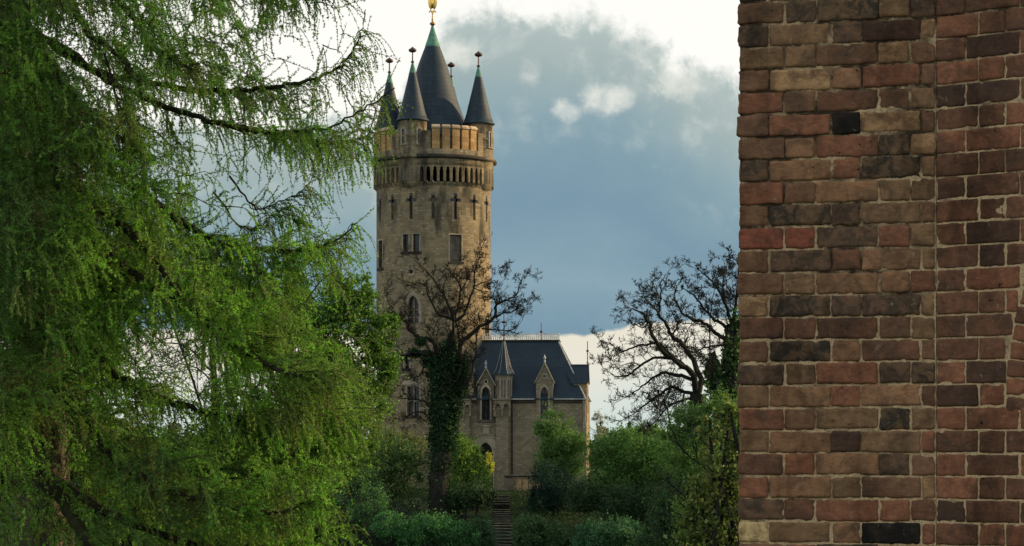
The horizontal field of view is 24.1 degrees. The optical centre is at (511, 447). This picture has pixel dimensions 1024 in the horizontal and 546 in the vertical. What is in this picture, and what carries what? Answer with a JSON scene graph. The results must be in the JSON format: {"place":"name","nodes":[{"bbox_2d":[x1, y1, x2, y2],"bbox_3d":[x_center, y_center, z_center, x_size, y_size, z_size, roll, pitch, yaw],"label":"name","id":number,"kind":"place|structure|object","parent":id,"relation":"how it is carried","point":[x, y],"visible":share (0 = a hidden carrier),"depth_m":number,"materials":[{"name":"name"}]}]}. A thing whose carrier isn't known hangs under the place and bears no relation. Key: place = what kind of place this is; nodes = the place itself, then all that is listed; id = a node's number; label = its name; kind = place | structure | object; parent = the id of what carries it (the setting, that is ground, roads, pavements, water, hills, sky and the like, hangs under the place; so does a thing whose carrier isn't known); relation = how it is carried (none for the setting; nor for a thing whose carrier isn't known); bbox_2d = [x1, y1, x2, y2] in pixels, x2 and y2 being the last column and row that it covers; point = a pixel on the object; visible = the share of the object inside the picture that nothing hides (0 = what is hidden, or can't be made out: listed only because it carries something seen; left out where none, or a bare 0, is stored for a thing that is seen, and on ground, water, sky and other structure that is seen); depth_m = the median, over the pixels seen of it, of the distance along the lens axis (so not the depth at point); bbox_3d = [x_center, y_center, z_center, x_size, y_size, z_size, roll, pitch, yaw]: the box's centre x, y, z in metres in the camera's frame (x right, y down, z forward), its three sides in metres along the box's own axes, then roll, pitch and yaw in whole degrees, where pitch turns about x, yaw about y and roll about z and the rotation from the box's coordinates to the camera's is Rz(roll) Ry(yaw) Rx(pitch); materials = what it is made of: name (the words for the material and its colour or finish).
{"place":"outdoors","nodes":[
{"label":"outdoors","id":0,"kind":"place"},
{"bbox_2d":[0,475,684,545],"bbox_3d":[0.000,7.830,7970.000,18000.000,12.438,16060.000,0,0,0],"label":"ground","id":1,"kind":"structure","parent":0,"point":[490,511],"depth_m":204.24,"materials":[{"name":"green plant"}]},
{"bbox_2d":[0,34,194,545],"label":"background tree","id":2,"kind":"object","parent":1,"relation":"on","point":[1,287],"visible":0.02,"depth_m":46.10,"materials":[{"name":"green plant"}]},
{"bbox_2d":[66,349,226,545],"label":"background tree","id":3,"kind":"object","parent":1,"relation":"on","point":[127,541],"visible":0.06,"depth_m":51.53,"materials":[{"name":"green plant"}]},
{"bbox_2d":[131,268,251,428],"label":"thin bare tree","id":4,"kind":"object","parent":1,"relation":"on","point":[172,359],"visible":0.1,"depth_m":85.03,"materials":[{"name":"plant"}]},
{"bbox_2d":[0,0,414,545],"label":"larch tree","id":5,"kind":"object","parent":1,"relation":"on","point":[50,275],"visible":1,"depth_m":18.77,"materials":[{"name":"green plant"}]},
{"bbox_2d":[108,202,376,545],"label":"background tree","id":6,"kind":"object","parent":1,"relation":"on","point":[298,315],"visible":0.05,"depth_m":65.69,"materials":[{"name":"green plant"}]},
{"bbox_2d":[172,380,348,545],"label":"background tree","id":7,"kind":"object","parent":1,"relation":"on","point":[232,460],"visible":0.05,"depth_m":59.50,"materials":[{"name":"green plant"}]},
{"bbox_2d":[256,259,419,545],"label":"young leafy tree","id":8,"kind":"object","parent":1,"relation":"on","point":[377,347],"visible":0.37,"depth_m":71.71,"materials":[{"name":"green plant"}]},
{"bbox_2d":[316,460,389,513],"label":"shrub","id":9,"kind":"object","parent":1,"relation":"on","point":[365,480],"visible":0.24,"depth_m":197.41,"materials":[{"name":"green plant"}]},
{"bbox_2d":[314,479,395,545],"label":"shrub","id":10,"kind":"object","parent":1,"relation":"on","point":[380,501],"visible":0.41,"depth_m":191.47,"materials":[{"name":"green plant"}]},
{"bbox_2d":[0,422,718,483],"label":"wood","id":11,"kind":"object","parent":1,"relation":"on","point":[373,441],"visible":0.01,"depth_m":839.46,"materials":[{"name":"green plant"}]},
{"bbox_2d":[346,423,431,509],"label":"shrub","id":12,"kind":"object","parent":1,"relation":"on","point":[397,454],"visible":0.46,"depth_m":204.31,"materials":[{"name":"green plant"}]},
{"bbox_2d":[357,496,430,545],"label":"shrub","id":13,"kind":"object","parent":1,"relation":"on","point":[374,539],"visible":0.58,"depth_m":187.49,"materials":[{"name":"green plant"}]},
{"bbox_2d":[370,426,429,491],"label":"shrub","id":14,"kind":"object","parent":1,"relation":"on","point":[409,436],"visible":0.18,"depth_m":213.58,"materials":[{"name":"green plant"}]},
{"bbox_2d":[359,507,442,545],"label":"shrub","id":15,"kind":"object","parent":1,"relation":"on","point":[405,528],"visible":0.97,"depth_m":184.50,"materials":[{"name":"green plant"}]},
{"bbox_2d":[371,0,496,488],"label":"castle tower","id":16,"kind":"structure","parent":1,"relation":"on","point":[433,198],"depth_m":225.40,"materials":[{"name":"stone"}]},
{"bbox_2d":[377,239,383,270],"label":"window","id":17,"kind":"structure","parent":16,"relation":"in","point":[381,268],"depth_m":228.07,"materials":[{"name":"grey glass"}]},
{"bbox_2d":[401,233,409,253],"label":"window","id":18,"kind":"structure","parent":16,"relation":"in","point":[407,237],"depth_m":225.25,"materials":[{"name":"grey glass"}]},
{"bbox_2d":[403,353,410,370],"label":"window","id":19,"kind":"structure","parent":16,"relation":"in","point":[409,363],"depth_m":225.14,"materials":[{"name":"grey glass"}]},
{"bbox_2d":[407,267,414,275],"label":"round window","id":20,"kind":"structure","parent":16,"relation":"in","point":[412,273],"depth_m":224.81,"materials":[{"name":"grey stone"}]},
{"bbox_2d":[402,380,423,417],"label":"window","id":21,"kind":"structure","parent":16,"relation":"in","point":[406,382],"depth_m":225.08,"materials":[{"name":"grey glass"}]},
{"bbox_2d":[405,291,421,322],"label":"arched window","id":22,"kind":"structure","parent":16,"relation":"in","point":[415,302],"depth_m":224.92,"materials":[{"name":"grey glass"}]},
{"bbox_2d":[411,233,420,253],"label":"window","id":23,"kind":"structure","parent":16,"relation":"in","point":[417,236],"depth_m":224.86,"materials":[{"name":"grey glass"}]},
{"bbox_2d":[448,233,463,263],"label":"blind window","id":24,"kind":"structure","parent":16,"relation":"in","point":[454,239],"depth_m":225.25,"materials":[{"name":"stone"}]},
{"bbox_2d":[484,317,490,338],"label":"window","id":25,"kind":"structure","parent":16,"relation":"in","point":[485,331],"depth_m":228.74,"materials":[{"name":"beige stone"}]},
{"bbox_2d":[403,500,483,545],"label":"shrub","id":26,"kind":"object","parent":1,"relation":"on","point":[453,534],"visible":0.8,"depth_m":186.28,"materials":[{"name":"green plant"}]},
{"bbox_2d":[364,232,542,517],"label":"oak tree","id":27,"kind":"object","parent":1,"relation":"on","point":[446,368],"visible":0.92,"depth_m":199.56,"materials":[{"name":"green plant"}]},
{"bbox_2d":[446,474,499,521],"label":"shrub","id":28,"kind":"object","parent":1,"relation":"on","point":[459,494],"visible":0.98,"depth_m":200.46,"materials":[{"name":"green plant"}]},
{"bbox_2d":[449,424,499,509],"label":"shrub","id":29,"kind":"object","parent":1,"relation":"on","point":[464,468],"visible":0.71,"depth_m":205.41,"materials":[{"name":"green plant"}]},
{"bbox_2d":[468,512,497,545],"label":"shrub","id":30,"kind":"object","parent":1,"relation":"on","point":[486,530],"visible":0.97,"depth_m":187.60,"materials":[{"name":"green plant"}]},
{"bbox_2d":[483,452,494,488],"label":"shrub","id":31,"kind":"object","parent":1,"relation":"on","point":[488,457],"visible":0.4,"depth_m":213.73,"materials":[{"name":"yellow plant"}]},
{"bbox_2d":[304,483,681,545],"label":"undergrowth","id":32,"kind":"object","parent":1,"relation":"on","point":[513,495],"visible":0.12,"depth_m":202.98,"materials":[{"name":"green plant"}]},
{"bbox_2d":[493,495,512,545],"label":"stone steps","id":33,"kind":"structure","parent":1,"relation":"on","point":[502,515],"depth_m":202.39,"materials":[{"name":"grey stone"}]},
{"bbox_2d":[504,476,539,490],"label":"terrace balustrade","id":34,"kind":"object","parent":1,"relation":"on","point":[509,482],"visible":0.3,"depth_m":216.75,"materials":[{"name":"stone"}]},
{"bbox_2d":[458,321,591,489],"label":"castle gatehouse","id":35,"kind":"object","parent":1,"relation":"on","point":[524,379],"visible":0.77,"depth_m":222.47,"materials":[{"name":"stone"}]},
{"bbox_2d":[507,511,573,545],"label":"shrub","id":36,"kind":"object","parent":1,"relation":"on","point":[541,533],"visible":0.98,"depth_m":186.40,"materials":[{"name":"green plant"}]},
{"bbox_2d":[515,455,588,516],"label":"conifer shrub","id":37,"kind":"object","parent":1,"relation":"on","point":[551,490],"visible":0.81,"depth_m":203.22,"materials":[{"name":"green plant"}]},
{"bbox_2d":[521,401,590,502],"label":"tree","id":38,"kind":"object","parent":1,"relation":"on","point":[566,448],"visible":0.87,"depth_m":208.22,"materials":[{"name":"green plant"}]},
{"bbox_2d":[583,408,613,476],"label":"tree","id":39,"kind":"object","parent":1,"relation":"on","point":[596,415],"visible":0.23,"depth_m":213.76,"materials":[{"name":"green plant"}]},
{"bbox_2d":[560,470,672,543],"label":"shrub","id":40,"kind":"object","parent":1,"relation":"on","point":[634,506],"visible":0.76,"depth_m":189.13,"materials":[{"name":"green plant"}]},
{"bbox_2d":[569,512,663,545],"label":"shrub","id":41,"kind":"object","parent":1,"relation":"on","point":[609,534],"visible":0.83,"depth_m":183.15,"materials":[{"name":"green plant"}]},
{"bbox_2d":[580,418,682,524],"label":"shrub","id":42,"kind":"object","parent":1,"relation":"on","point":[634,465],"visible":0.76,"depth_m":194.78,"materials":[{"name":"green plant"}]},
{"bbox_2d":[601,420,668,496],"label":"shrub","id":43,"kind":"object","parent":1,"relation":"on","point":[656,429],"visible":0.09,"depth_m":207.50,"materials":[{"name":"green plant"}]},
{"bbox_2d":[586,256,709,519],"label":"bare tree","id":44,"kind":"object","parent":1,"relation":"on","point":[695,394],"visible":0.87,"depth_m":119.81,"materials":[{"name":"black plant"}]},
{"bbox_2d":[617,359,691,480],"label":"bare sapling","id":45,"kind":"object","parent":1,"relation":"on","point":[652,387],"visible":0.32,"depth_m":214.89,"materials":[{"name":"brown plant"}]},
{"bbox_2d":[629,445,693,545],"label":"shrub","id":46,"kind":"object","parent":1,"relation":"on","point":[659,523],"visible":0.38,"depth_m":149.48,"materials":[{"name":"green plant"}]},
{"bbox_2d":[641,382,738,545],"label":"shrub","id":47,"kind":"object","parent":1,"relation":"on","point":[683,460],"visible":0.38,"depth_m":99.76,"materials":[{"name":"green plant"}]},
{"bbox_2d":[644,373,739,545],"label":"leafy bush","id":48,"kind":"object","parent":1,"relation":"on","point":[708,502],"visible":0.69,"depth_m":43.84,"materials":[{"name":"green plant"}]},
{"bbox_2d":[661,241,739,544],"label":"ivied bare tree","id":49,"kind":"object","parent":1,"relation":"on","point":[715,372],"visible":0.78,"depth_m":109.73,"materials":[{"name":"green plant"}]},
{"bbox_2d":[736,0,1023,545],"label":"brick gateway","id":50,"kind":"object","parent":1,"relation":"on","point":[880,292],"visible":1,"depth_m":10.05,"materials":[{"name":"brown brick"}]},
{"bbox_2d":[2,0,739,440],"label":"sky","id":51,"kind":"structure","parent":0,"point":[616,141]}
]}

